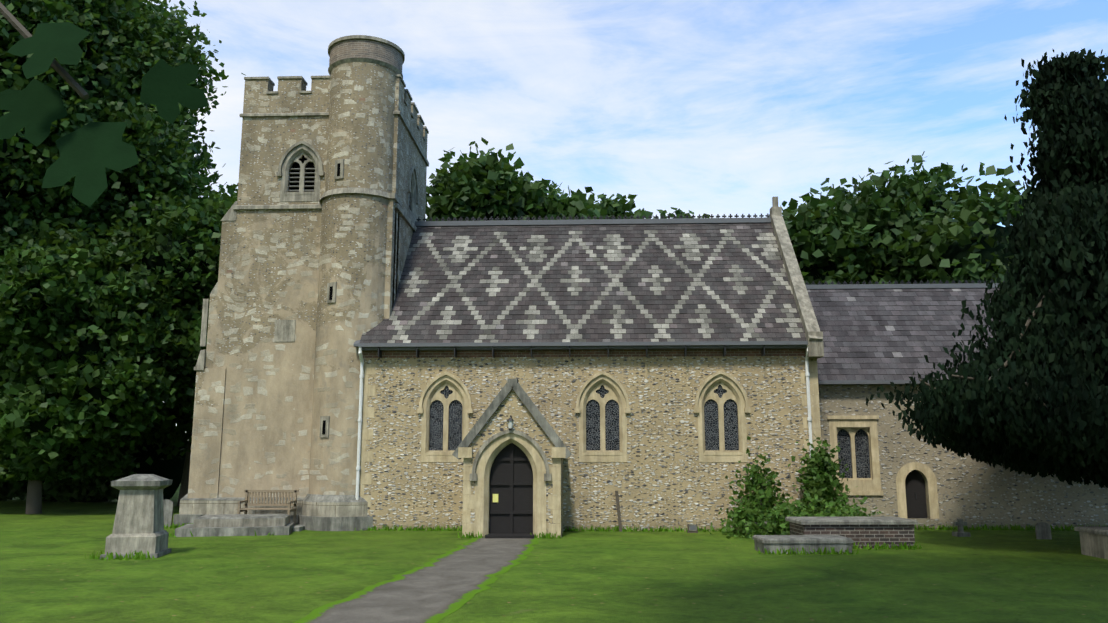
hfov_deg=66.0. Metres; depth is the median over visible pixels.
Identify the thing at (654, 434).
church nave
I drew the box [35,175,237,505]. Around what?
tree
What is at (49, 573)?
ground
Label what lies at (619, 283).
church nave roof
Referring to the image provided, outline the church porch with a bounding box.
[452,379,571,537]
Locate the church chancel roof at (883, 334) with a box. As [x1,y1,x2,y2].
[807,288,998,379]
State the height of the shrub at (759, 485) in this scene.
2.565 m
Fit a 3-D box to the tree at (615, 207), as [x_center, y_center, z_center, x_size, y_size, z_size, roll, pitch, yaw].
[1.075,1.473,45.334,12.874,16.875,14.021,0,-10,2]
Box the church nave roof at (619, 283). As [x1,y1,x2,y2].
[359,223,806,342]
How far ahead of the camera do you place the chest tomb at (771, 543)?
17.43 m
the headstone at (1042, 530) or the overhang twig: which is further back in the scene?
the headstone at (1042, 530)
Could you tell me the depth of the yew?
18.32 m
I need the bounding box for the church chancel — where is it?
[805,280,1107,529]
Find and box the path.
[293,537,539,622]
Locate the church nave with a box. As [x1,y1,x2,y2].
[354,197,823,530]
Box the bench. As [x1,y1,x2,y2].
[236,490,298,524]
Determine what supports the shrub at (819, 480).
on the ground at (49, 573)
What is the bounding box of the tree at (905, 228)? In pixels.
[768,151,1032,284]
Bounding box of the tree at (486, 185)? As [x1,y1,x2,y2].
[425,137,606,220]
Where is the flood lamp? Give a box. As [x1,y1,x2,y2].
[687,524,697,532]
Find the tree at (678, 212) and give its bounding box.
[652,207,716,218]
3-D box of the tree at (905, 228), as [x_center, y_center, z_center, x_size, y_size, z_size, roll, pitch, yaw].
[16.234,0.845,39.697,16.300,16.116,16.722,0,-10,2]
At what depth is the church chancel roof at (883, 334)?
25.45 m
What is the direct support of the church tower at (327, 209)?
on the ground at (49, 573)
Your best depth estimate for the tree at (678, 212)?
45.91 m
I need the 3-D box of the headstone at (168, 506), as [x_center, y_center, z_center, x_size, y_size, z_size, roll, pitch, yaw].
[-11.030,5.758,24.170,0.420,0.850,0.132,1,-10,-8]
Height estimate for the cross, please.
0.520 m
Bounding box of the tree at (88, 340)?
[0,217,192,513]
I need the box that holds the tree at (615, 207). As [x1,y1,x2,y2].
[552,187,655,218]
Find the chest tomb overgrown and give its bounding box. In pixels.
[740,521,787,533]
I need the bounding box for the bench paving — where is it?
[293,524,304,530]
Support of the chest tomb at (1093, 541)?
on the ground at (49, 573)
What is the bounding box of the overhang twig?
[0,2,208,206]
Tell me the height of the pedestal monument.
1.700 m
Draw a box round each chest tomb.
[752,535,853,553]
[1074,526,1107,558]
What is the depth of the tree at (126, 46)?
32.57 m
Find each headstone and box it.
[163,499,173,526]
[1035,522,1051,538]
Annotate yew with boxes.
[866,48,1107,488]
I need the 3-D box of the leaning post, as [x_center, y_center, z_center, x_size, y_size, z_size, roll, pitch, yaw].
[1.721,5.328,22.679,0.241,1.100,0.112,-8,-13,40]
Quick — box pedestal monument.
[100,474,172,558]
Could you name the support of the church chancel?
on the ground at (49, 573)
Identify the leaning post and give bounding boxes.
[615,491,621,531]
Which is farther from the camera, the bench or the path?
the bench
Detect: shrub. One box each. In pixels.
[710,486,881,539]
[725,436,785,533]
[788,434,856,512]
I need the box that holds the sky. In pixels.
[143,0,1107,432]
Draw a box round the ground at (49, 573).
[0,484,1107,622]
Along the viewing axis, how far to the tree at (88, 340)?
28.14 m
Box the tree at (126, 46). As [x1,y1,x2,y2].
[0,0,245,372]
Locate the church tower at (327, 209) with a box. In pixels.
[173,35,428,530]
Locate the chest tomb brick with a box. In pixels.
[785,516,917,548]
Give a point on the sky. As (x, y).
(714, 107)
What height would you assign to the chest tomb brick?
0.700 m
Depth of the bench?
23.36 m
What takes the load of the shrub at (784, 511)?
on the ground at (49, 573)
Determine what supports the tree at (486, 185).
on the ground at (49, 573)
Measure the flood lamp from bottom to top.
0.240 m
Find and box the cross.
[952,519,970,536]
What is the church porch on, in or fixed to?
on the ground at (49, 573)

